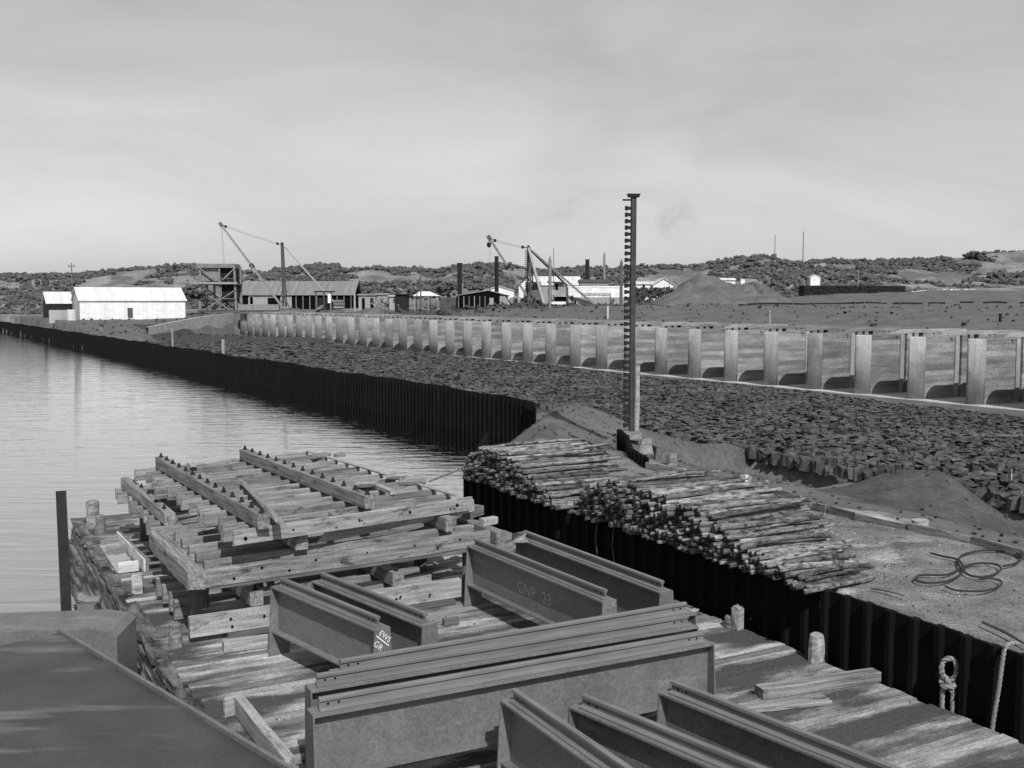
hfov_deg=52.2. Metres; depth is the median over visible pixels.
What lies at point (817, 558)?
log
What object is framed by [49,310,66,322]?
fence panel
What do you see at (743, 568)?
log
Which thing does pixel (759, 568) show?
log
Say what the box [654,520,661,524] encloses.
log
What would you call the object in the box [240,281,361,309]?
long shed
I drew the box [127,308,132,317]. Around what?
door
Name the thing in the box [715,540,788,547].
log
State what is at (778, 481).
loose clods
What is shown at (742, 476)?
rubble block
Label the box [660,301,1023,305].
railway track
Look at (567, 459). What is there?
log
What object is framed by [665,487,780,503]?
log
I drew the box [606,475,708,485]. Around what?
log
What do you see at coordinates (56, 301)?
white shed
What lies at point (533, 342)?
barrage pier
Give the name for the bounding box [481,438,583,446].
log
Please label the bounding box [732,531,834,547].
log
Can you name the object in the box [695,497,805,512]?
log
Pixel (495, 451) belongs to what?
log
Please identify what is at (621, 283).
timber pile
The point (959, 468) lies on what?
stone
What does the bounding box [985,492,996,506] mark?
stone
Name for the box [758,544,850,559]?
log
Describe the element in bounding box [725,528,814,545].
log
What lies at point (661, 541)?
log
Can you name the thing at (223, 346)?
post
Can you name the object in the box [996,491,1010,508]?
stone
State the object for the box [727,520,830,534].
log
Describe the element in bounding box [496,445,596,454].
log
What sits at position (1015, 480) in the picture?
stone
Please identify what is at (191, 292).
bush
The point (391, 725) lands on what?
plate girder
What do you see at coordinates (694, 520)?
log
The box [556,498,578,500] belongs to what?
log
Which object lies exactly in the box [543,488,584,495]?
log
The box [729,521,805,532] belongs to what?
log
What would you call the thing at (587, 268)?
chimney
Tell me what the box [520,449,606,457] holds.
log
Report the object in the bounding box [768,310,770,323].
post
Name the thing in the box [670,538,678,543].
log
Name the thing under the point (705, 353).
barrage pier
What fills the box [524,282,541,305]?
winch house
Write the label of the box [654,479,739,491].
log
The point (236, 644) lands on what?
plank
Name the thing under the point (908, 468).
stone
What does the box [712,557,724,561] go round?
log
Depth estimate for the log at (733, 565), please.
17.48 m
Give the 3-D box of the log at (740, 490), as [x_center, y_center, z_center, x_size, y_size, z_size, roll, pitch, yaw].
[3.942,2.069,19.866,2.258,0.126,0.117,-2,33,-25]
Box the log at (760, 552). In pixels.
[754,538,853,555]
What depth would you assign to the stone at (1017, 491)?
29.58 m
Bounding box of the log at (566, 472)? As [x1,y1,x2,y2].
[527,468,602,478]
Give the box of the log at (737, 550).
[733,538,829,552]
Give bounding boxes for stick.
[870,587,904,595]
[982,621,1023,643]
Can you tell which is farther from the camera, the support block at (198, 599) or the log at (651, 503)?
the log at (651, 503)
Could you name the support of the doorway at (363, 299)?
in the plank hut at (364, 300)
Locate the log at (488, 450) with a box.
[487,441,587,452]
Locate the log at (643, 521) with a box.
[640,518,653,524]
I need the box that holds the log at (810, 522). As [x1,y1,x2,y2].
[720,519,824,533]
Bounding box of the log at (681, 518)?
[678,516,687,520]
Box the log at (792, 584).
[790,574,868,589]
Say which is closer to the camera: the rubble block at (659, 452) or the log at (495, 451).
the log at (495, 451)
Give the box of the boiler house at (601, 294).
[566,286,629,304]
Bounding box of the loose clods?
[82,303,1023,618]
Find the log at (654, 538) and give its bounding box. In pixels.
[651,536,662,540]
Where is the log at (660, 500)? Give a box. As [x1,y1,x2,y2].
[657,485,765,502]
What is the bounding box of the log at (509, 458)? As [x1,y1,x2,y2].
[506,449,588,459]
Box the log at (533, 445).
[490,442,567,452]
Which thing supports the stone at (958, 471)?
on the ground
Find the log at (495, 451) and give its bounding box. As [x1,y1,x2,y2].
[492,442,586,452]
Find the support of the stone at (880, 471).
on the ground
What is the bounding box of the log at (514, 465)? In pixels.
[511,459,606,467]
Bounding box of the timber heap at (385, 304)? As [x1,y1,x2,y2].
[368,298,388,307]
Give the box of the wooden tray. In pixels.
[99,531,148,572]
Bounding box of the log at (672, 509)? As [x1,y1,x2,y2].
[665,507,679,511]
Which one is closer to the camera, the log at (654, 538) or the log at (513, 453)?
the log at (654, 538)
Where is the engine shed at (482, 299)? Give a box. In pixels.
[455,290,509,309]
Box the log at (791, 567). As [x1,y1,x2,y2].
[777,560,853,572]
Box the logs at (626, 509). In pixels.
[461,448,742,537]
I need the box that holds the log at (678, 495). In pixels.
[663,482,757,500]
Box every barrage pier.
[240,312,270,334]
[247,312,278,334]
[254,312,287,335]
[262,312,312,336]
[270,312,327,336]
[278,313,312,336]
[287,313,323,336]
[296,313,351,336]
[305,313,366,336]
[315,314,353,337]
[325,314,365,339]
[336,314,401,343]
[347,315,389,344]
[359,315,407,346]
[372,315,441,347]
[385,316,431,348]
[399,316,471,349]
[413,316,484,351]
[429,317,500,352]
[446,317,523,354]
[463,318,540,356]
[482,318,562,357]
[502,319,584,359]
[523,319,602,361]
[545,320,629,363]
[570,321,659,366]
[596,321,687,368]
[624,322,718,371]
[654,323,751,374]
[688,324,787,377]
[724,325,826,380]
[763,326,868,384]
[806,327,915,388]
[854,328,965,393]
[907,330,1022,398]
[965,332,1023,404]
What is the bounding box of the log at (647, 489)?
[641,478,748,492]
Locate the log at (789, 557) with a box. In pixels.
[760,548,846,567]
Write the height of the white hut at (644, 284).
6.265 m
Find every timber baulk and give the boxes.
[234,695,294,766]
[754,668,880,699]
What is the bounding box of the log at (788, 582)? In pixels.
[785,576,839,585]
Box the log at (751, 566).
[748,564,757,569]
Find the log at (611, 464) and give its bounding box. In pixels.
[526,463,615,469]
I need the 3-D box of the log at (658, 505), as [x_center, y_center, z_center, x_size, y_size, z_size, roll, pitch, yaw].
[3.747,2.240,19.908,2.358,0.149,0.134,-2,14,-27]
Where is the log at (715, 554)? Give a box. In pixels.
[713,552,723,556]
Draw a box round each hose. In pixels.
[914,549,1022,583]
[944,577,1002,591]
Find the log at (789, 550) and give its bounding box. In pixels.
[761,544,843,555]
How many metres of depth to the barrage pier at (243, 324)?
189.24 m
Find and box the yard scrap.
[384,295,653,314]
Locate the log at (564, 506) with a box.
[554,503,578,509]
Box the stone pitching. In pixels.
[140,341,1023,461]
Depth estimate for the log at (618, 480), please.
21.09 m
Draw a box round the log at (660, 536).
[657,534,664,539]
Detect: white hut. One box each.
[636,281,653,300]
[651,278,674,299]
[720,278,735,283]
[808,275,820,285]
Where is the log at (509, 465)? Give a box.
[508,457,599,466]
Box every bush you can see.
[181,285,211,302]
[406,288,424,299]
[430,281,455,296]
[962,251,990,261]
[979,255,997,261]
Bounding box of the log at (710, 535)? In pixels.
[708,532,720,538]
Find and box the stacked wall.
[798,285,905,295]
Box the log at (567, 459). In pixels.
[520,456,622,462]
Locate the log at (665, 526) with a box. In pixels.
[662,524,675,529]
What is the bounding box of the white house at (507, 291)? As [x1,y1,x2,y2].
[483,286,514,303]
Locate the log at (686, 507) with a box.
[684,494,799,509]
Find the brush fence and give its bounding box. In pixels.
[440,297,456,308]
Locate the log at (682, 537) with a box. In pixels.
[677,534,690,539]
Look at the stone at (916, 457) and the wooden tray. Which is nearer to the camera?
the wooden tray
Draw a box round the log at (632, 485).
[631,475,724,488]
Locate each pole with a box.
[68,263,74,309]
[417,265,423,308]
[553,248,553,305]
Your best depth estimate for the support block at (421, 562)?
21.74 m
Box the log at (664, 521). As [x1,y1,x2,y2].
[662,519,672,523]
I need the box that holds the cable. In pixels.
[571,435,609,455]
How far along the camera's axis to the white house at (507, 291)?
214.16 m
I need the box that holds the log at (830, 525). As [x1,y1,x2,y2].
[814,523,833,528]
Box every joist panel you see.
[115,477,215,538]
[134,445,472,545]
[149,515,505,590]
[155,561,460,637]
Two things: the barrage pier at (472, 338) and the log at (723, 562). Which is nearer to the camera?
the log at (723, 562)
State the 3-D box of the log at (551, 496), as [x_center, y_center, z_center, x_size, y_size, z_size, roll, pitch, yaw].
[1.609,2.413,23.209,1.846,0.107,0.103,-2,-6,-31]
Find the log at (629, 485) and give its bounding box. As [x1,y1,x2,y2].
[628,475,722,488]
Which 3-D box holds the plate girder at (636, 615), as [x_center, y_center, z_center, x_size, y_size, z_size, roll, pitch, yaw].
[0.206,3.804,13.660,5.299,1.246,0.370,-2,5,-28]
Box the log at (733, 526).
[719,512,813,530]
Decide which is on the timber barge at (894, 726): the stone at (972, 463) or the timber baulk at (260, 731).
the timber baulk at (260, 731)
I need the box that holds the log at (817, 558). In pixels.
[782,553,855,564]
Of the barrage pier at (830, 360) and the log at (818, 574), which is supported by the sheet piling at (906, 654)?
the log at (818, 574)
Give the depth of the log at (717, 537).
17.97 m
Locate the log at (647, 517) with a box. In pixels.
[644,515,650,519]
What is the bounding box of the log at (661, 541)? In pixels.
[656,540,667,543]
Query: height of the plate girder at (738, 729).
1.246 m
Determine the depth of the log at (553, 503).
22.48 m
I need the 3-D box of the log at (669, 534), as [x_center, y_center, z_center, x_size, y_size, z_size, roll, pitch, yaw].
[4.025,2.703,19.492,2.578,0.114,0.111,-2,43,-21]
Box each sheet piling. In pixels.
[0,321,535,439]
[463,433,1023,744]
[617,429,648,467]
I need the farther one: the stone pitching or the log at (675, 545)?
the stone pitching
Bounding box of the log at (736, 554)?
[732,552,741,556]
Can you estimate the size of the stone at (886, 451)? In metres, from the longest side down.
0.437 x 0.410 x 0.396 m
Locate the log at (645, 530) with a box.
[642,528,649,532]
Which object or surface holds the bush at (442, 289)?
on the ground
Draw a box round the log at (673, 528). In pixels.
[670,526,677,531]
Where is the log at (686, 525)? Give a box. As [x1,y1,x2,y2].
[681,522,690,527]
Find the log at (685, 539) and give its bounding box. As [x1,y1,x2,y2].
[681,538,689,541]
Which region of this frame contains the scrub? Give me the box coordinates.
[0,249,1023,314]
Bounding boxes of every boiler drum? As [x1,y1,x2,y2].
[508,297,515,304]
[515,297,522,303]
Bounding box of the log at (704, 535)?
[701,532,710,537]
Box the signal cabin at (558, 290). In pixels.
[547,282,565,304]
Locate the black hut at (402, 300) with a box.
[394,294,410,312]
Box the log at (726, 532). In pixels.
[723,524,808,534]
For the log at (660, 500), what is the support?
on the log at (658, 505)
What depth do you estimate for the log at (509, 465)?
24.90 m
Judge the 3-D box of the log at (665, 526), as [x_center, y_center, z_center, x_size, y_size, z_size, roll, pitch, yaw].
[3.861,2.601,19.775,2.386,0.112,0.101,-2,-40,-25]
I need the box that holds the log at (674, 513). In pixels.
[665,510,682,516]
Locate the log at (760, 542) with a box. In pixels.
[738,532,832,550]
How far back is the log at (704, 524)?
18.84 m
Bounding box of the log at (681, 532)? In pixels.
[676,530,691,534]
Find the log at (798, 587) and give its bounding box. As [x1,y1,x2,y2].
[794,577,864,589]
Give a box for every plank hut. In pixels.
[357,294,376,310]
[376,293,390,308]
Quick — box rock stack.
[636,287,673,303]
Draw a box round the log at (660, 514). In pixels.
[653,511,664,517]
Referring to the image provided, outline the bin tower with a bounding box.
[191,264,242,312]
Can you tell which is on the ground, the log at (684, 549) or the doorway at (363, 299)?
the log at (684, 549)
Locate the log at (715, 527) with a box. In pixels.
[712,515,820,530]
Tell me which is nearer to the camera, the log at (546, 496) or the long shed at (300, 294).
the log at (546, 496)
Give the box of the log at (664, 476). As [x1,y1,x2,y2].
[618,470,720,482]
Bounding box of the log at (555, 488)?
[546,482,594,490]
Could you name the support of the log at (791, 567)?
on the log at (802, 570)
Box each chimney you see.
[457,263,461,294]
[494,256,498,292]
[585,259,589,278]
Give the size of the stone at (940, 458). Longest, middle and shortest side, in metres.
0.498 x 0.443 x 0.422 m
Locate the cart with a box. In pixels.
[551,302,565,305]
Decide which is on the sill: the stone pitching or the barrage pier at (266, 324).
the barrage pier at (266, 324)
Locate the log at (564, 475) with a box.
[531,471,608,479]
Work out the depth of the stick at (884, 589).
16.00 m
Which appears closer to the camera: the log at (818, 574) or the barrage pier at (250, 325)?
the log at (818, 574)
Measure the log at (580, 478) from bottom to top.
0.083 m
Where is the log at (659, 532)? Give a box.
[657,529,669,534]
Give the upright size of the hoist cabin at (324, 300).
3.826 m
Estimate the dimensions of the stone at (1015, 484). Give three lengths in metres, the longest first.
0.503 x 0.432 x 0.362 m
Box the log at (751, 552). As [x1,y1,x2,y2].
[749,540,836,555]
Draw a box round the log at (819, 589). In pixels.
[803,578,862,593]
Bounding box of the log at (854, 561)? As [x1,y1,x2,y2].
[781,559,865,575]
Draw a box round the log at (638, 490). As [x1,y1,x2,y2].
[635,479,741,491]
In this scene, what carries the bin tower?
on the ground
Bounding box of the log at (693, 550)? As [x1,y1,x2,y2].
[688,547,698,553]
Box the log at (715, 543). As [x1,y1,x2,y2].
[712,541,724,546]
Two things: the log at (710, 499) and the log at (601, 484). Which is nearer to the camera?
the log at (710, 499)
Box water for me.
[0,331,511,612]
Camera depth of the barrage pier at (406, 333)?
131.45 m
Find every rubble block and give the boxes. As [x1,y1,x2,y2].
[639,438,652,453]
[652,444,667,460]
[664,453,677,465]
[740,474,751,481]
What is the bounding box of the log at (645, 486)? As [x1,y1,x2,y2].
[635,478,736,489]
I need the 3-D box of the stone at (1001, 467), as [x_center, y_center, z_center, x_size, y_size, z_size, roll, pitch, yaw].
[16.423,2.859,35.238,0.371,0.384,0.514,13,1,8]
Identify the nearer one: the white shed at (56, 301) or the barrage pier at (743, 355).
the barrage pier at (743, 355)
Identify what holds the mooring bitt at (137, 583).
on the timber barge at (894, 726)
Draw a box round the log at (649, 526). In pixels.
[646,524,653,528]
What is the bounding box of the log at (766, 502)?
[690,498,808,510]
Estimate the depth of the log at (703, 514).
18.74 m
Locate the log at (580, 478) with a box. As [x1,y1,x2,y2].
[545,475,608,481]
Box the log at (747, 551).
[745,546,782,553]
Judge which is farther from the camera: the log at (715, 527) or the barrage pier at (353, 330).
the barrage pier at (353, 330)
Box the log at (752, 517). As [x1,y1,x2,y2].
[714,509,802,523]
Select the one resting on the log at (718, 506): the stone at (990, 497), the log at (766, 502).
the log at (766, 502)
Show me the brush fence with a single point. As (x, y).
(445, 302)
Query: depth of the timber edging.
20.57 m
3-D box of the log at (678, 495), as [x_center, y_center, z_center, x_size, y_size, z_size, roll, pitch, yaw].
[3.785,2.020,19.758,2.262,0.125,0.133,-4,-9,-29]
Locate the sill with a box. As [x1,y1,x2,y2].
[440,353,1023,410]
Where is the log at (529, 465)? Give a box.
[518,456,620,468]
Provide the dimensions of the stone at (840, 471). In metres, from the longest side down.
0.460 x 0.408 x 0.382 m
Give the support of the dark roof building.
on the ground
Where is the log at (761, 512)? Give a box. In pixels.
[699,507,809,522]
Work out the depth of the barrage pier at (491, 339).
113.41 m
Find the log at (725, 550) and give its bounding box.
[721,547,731,553]
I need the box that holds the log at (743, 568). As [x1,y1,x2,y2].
[741,565,746,571]
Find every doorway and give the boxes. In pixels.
[362,298,364,308]
[370,298,373,307]
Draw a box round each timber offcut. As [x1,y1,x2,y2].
[187,462,196,466]
[307,452,330,458]
[333,453,345,456]
[374,484,395,494]
[457,504,483,518]
[479,516,497,525]
[501,531,513,550]
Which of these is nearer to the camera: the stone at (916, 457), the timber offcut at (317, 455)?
the timber offcut at (317, 455)
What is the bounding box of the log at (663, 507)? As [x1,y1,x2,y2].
[660,494,773,510]
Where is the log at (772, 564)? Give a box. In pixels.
[765,553,843,567]
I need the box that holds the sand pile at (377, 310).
[351,306,395,313]
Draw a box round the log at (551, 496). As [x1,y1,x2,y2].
[549,491,579,498]
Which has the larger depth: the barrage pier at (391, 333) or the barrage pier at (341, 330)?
the barrage pier at (341, 330)
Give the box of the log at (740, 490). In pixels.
[670,486,767,498]
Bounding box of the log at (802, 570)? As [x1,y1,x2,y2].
[784,562,865,573]
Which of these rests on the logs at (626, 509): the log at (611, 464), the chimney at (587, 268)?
the log at (611, 464)
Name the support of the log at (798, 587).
on the sheet piling at (906, 654)
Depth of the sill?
72.06 m
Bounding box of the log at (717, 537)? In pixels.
[712,524,805,540]
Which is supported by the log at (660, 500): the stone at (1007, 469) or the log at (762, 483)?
the log at (762, 483)
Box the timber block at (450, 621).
[442,616,458,626]
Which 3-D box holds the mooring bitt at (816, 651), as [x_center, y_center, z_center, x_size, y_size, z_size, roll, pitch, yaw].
[4.672,4.055,16.019,0.266,0.480,0.261,-3,5,-31]
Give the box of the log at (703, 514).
[698,500,800,517]
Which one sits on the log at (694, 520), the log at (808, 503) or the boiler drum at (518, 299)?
the log at (808, 503)
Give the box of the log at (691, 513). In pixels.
[682,508,726,516]
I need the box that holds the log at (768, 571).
[763,558,848,574]
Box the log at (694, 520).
[691,504,812,524]
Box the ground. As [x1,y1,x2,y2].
[0,250,1023,652]
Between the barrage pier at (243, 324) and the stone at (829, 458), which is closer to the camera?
the stone at (829, 458)
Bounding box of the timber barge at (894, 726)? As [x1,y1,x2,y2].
[69,513,1023,767]
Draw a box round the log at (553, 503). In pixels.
[551,501,573,505]
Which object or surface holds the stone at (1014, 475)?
on the ground
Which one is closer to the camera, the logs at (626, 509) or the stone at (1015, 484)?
the logs at (626, 509)
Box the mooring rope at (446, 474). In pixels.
[428,436,615,481]
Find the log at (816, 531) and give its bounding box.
[738,528,830,540]
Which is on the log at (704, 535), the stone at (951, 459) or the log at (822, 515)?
the log at (822, 515)
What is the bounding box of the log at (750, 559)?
[748,556,758,562]
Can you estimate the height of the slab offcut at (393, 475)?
0.204 m
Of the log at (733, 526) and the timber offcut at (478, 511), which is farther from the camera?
the timber offcut at (478, 511)
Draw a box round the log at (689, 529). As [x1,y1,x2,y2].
[685,527,692,531]
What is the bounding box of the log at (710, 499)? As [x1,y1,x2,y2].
[677,487,782,503]
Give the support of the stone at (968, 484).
on the ground
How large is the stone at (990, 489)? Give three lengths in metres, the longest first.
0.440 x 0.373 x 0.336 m
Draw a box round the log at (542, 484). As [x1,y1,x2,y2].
[534,477,611,486]
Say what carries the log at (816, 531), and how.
on the log at (732, 548)
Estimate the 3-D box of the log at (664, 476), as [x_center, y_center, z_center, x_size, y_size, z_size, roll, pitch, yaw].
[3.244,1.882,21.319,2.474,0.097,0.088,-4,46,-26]
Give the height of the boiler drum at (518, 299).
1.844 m
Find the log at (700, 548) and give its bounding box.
[698,545,707,550]
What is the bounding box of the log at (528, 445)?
[486,441,570,450]
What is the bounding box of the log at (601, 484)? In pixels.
[597,475,688,486]
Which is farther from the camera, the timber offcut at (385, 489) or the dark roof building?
the dark roof building
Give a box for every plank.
[222,634,268,652]
[223,694,242,717]
[316,499,474,543]
[739,694,831,711]
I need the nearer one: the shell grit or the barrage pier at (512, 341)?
the shell grit
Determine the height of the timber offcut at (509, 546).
0.355 m
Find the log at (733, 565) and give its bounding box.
[727,561,742,567]
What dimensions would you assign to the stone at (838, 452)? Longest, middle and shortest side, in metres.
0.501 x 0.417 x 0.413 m
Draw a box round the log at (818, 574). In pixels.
[784,569,848,580]
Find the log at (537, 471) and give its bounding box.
[521,465,607,474]
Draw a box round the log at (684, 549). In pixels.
[681,546,693,552]
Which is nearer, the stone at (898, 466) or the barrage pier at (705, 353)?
the stone at (898, 466)
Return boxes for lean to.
[388,295,395,310]
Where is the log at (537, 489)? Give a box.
[535,480,604,491]
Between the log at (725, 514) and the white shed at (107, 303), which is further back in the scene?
the white shed at (107, 303)
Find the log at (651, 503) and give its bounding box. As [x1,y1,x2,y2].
[647,500,656,506]
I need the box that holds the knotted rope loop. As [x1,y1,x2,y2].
[938,656,958,712]
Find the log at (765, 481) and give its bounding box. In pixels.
[649,480,768,493]
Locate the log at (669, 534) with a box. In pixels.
[666,531,674,536]
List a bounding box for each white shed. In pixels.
[41,292,71,317]
[71,287,186,319]
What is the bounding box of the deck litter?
[125,529,910,767]
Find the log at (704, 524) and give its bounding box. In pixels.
[698,511,810,526]
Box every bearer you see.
[279,535,307,549]
[424,514,455,531]
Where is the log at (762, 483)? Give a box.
[662,482,764,495]
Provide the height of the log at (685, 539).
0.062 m
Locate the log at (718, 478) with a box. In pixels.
[633,475,739,489]
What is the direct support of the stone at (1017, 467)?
on the ground
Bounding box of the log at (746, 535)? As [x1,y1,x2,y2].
[725,525,818,540]
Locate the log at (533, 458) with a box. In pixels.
[510,452,602,461]
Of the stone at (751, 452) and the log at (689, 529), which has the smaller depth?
the log at (689, 529)
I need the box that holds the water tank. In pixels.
[67,310,76,320]
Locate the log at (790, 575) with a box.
[784,570,806,577]
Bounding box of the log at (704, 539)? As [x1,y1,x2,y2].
[700,538,711,541]
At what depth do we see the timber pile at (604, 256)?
193.71 m
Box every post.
[171,328,173,346]
[221,339,224,353]
[354,292,355,311]
[635,366,639,430]
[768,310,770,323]
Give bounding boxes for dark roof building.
[577,277,611,285]
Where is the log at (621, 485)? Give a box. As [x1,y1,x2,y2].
[615,481,658,486]
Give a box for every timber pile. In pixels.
[548,256,551,308]
[603,252,605,278]
[620,259,622,305]
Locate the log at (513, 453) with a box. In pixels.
[507,443,610,455]
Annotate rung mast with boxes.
[622,193,641,438]
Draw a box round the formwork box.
[238,304,279,311]
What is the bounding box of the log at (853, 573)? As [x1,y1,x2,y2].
[793,572,859,581]
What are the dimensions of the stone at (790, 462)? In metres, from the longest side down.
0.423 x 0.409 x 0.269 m
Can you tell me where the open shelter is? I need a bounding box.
[413,291,439,310]
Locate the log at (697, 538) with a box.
[693,536,702,540]
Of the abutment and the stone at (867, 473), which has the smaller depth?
the stone at (867, 473)
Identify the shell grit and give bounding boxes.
[643,470,961,598]
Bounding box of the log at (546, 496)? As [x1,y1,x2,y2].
[544,490,582,498]
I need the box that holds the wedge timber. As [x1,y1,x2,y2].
[238,479,286,528]
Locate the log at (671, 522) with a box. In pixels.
[667,520,676,524]
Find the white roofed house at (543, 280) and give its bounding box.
[531,276,580,303]
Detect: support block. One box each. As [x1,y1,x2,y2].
[139,518,148,540]
[161,562,172,574]
[189,588,208,609]
[414,558,426,565]
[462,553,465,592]
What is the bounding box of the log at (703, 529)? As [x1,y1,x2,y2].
[698,526,709,532]
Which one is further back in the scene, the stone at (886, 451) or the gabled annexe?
the gabled annexe
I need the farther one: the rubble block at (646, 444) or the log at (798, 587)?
the rubble block at (646, 444)
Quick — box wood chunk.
[511,532,528,542]
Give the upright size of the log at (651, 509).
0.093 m
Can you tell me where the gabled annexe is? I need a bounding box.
[517,277,531,297]
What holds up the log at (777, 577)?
on the sheet piling at (906, 654)
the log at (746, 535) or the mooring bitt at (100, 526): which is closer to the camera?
the log at (746, 535)
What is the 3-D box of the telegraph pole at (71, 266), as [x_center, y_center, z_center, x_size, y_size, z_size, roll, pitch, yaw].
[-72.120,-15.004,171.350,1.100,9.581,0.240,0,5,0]
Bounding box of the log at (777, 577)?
[771,575,783,580]
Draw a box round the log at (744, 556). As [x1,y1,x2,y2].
[740,554,752,559]
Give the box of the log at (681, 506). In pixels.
[678,501,716,509]
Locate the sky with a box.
[0,0,1023,273]
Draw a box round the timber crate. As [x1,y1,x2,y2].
[333,300,344,308]
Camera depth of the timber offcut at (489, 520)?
20.03 m
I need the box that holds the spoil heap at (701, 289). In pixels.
[649,274,791,304]
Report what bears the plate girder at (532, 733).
on the timber barge at (894, 726)
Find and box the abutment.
[146,313,232,334]
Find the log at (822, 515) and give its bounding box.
[710,514,823,532]
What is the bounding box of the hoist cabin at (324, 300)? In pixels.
[314,291,334,310]
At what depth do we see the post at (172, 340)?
121.87 m
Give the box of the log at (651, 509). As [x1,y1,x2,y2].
[649,507,657,511]
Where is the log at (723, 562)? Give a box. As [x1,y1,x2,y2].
[718,559,738,564]
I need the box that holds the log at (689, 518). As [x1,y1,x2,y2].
[687,515,697,520]
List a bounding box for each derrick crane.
[218,222,332,308]
[486,235,594,306]
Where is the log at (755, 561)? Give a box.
[752,551,843,564]
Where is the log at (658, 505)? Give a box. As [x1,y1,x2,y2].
[656,503,664,508]
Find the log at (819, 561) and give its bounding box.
[766,558,845,568]
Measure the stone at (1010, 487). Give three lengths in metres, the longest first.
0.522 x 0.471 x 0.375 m
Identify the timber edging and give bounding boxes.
[645,462,1023,559]
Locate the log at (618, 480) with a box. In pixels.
[614,469,715,483]
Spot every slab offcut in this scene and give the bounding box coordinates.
[352,478,380,487]
[386,470,413,479]
[398,476,425,485]
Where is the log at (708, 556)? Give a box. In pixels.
[704,554,714,558]
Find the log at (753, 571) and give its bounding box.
[749,569,760,574]
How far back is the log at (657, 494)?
19.77 m
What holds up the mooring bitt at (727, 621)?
on the timber barge at (894, 726)
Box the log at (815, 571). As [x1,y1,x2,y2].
[795,562,871,580]
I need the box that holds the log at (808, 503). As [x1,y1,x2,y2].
[706,501,817,518]
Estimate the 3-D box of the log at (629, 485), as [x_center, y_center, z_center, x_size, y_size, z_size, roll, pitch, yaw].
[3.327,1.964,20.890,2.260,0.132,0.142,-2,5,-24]
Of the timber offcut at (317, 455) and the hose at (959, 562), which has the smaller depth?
the hose at (959, 562)
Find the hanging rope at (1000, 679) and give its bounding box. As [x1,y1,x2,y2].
[990,641,1019,730]
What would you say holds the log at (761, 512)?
on the log
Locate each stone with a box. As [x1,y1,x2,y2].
[746,446,757,458]
[759,448,766,460]
[763,449,774,463]
[768,451,781,465]
[774,444,782,450]
[779,453,792,466]
[785,457,795,468]
[795,455,799,467]
[798,455,812,471]
[803,447,813,450]
[806,452,814,456]
[811,448,818,455]
[812,457,820,471]
[815,460,826,473]
[816,456,825,461]
[825,455,833,461]
[826,463,838,473]
[831,449,841,455]
[832,458,843,463]
[833,463,846,478]
[844,458,854,462]
[846,467,853,479]
[853,466,864,480]
[854,455,865,461]
[857,461,869,468]
[862,467,876,479]
[866,452,874,455]
[869,457,879,463]
[873,468,883,475]
[879,465,891,470]
[882,449,891,454]
[885,457,897,463]
[890,454,903,459]
[894,463,901,469]
[902,462,912,466]
[903,466,914,469]
[912,456,922,462]
[917,461,926,465]
[917,466,926,469]
[936,456,947,463]
[940,466,948,473]
[948,456,956,463]
[952,455,963,458]
[952,470,967,474]
[952,472,963,476]
[953,462,965,466]
[956,458,965,462]
[956,467,968,471]
[960,480,971,487]
[962,475,975,480]
[963,484,977,494]
[970,461,978,466]
[970,482,978,488]
[973,465,981,469]
[973,470,983,476]
[973,477,984,483]
[977,482,987,486]
[977,490,985,502]
[978,476,990,481]
[981,471,996,478]
[985,487,995,492]
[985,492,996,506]
[986,464,997,468]
[988,481,998,485]
[989,485,998,491]
[995,463,1005,470]
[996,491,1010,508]
[997,474,1008,480]
[999,480,1010,487]
[1002,467,1011,473]
[1005,496,1019,510]
[1007,461,1018,464]
[1008,471,1019,478]
[1008,478,1017,483]
[1008,485,1019,489]
[1009,482,1022,487]
[1009,490,1023,496]
[1010,472,1021,478]
[1013,464,1022,470]
[1017,474,1023,479]
[1018,496,1023,513]
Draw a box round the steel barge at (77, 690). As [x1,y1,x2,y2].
[0,491,294,767]
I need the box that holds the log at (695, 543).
[690,541,704,545]
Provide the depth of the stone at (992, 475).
32.67 m
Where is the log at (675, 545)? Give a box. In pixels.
[673,542,679,548]
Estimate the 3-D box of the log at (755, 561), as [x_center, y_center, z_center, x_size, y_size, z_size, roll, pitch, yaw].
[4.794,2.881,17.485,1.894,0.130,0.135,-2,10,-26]
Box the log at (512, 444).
[481,441,563,450]
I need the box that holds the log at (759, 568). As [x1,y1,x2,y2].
[756,558,848,572]
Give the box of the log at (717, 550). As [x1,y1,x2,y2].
[715,548,722,552]
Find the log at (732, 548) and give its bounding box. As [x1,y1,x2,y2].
[730,538,826,552]
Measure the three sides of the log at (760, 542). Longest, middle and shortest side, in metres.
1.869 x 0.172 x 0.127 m
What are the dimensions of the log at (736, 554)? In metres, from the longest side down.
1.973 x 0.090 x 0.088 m
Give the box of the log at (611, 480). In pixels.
[608,470,702,483]
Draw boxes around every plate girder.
[268,577,391,665]
[305,614,698,767]
[306,630,715,767]
[311,572,437,649]
[329,602,696,670]
[464,538,616,623]
[497,688,632,767]
[515,530,672,612]
[568,693,766,767]
[657,679,900,767]
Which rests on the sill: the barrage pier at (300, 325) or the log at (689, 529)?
the barrage pier at (300, 325)
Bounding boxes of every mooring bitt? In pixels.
[86,499,98,527]
[95,514,106,534]
[132,572,142,593]
[169,621,182,648]
[723,614,731,628]
[731,604,743,630]
[808,632,824,663]
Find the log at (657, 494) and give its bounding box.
[650,483,760,498]
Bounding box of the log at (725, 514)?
[709,502,804,519]
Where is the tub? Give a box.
[911,518,928,525]
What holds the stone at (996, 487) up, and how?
on the ground
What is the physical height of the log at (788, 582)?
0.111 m
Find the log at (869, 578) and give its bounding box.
[804,575,874,588]
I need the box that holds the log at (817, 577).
[803,565,873,581]

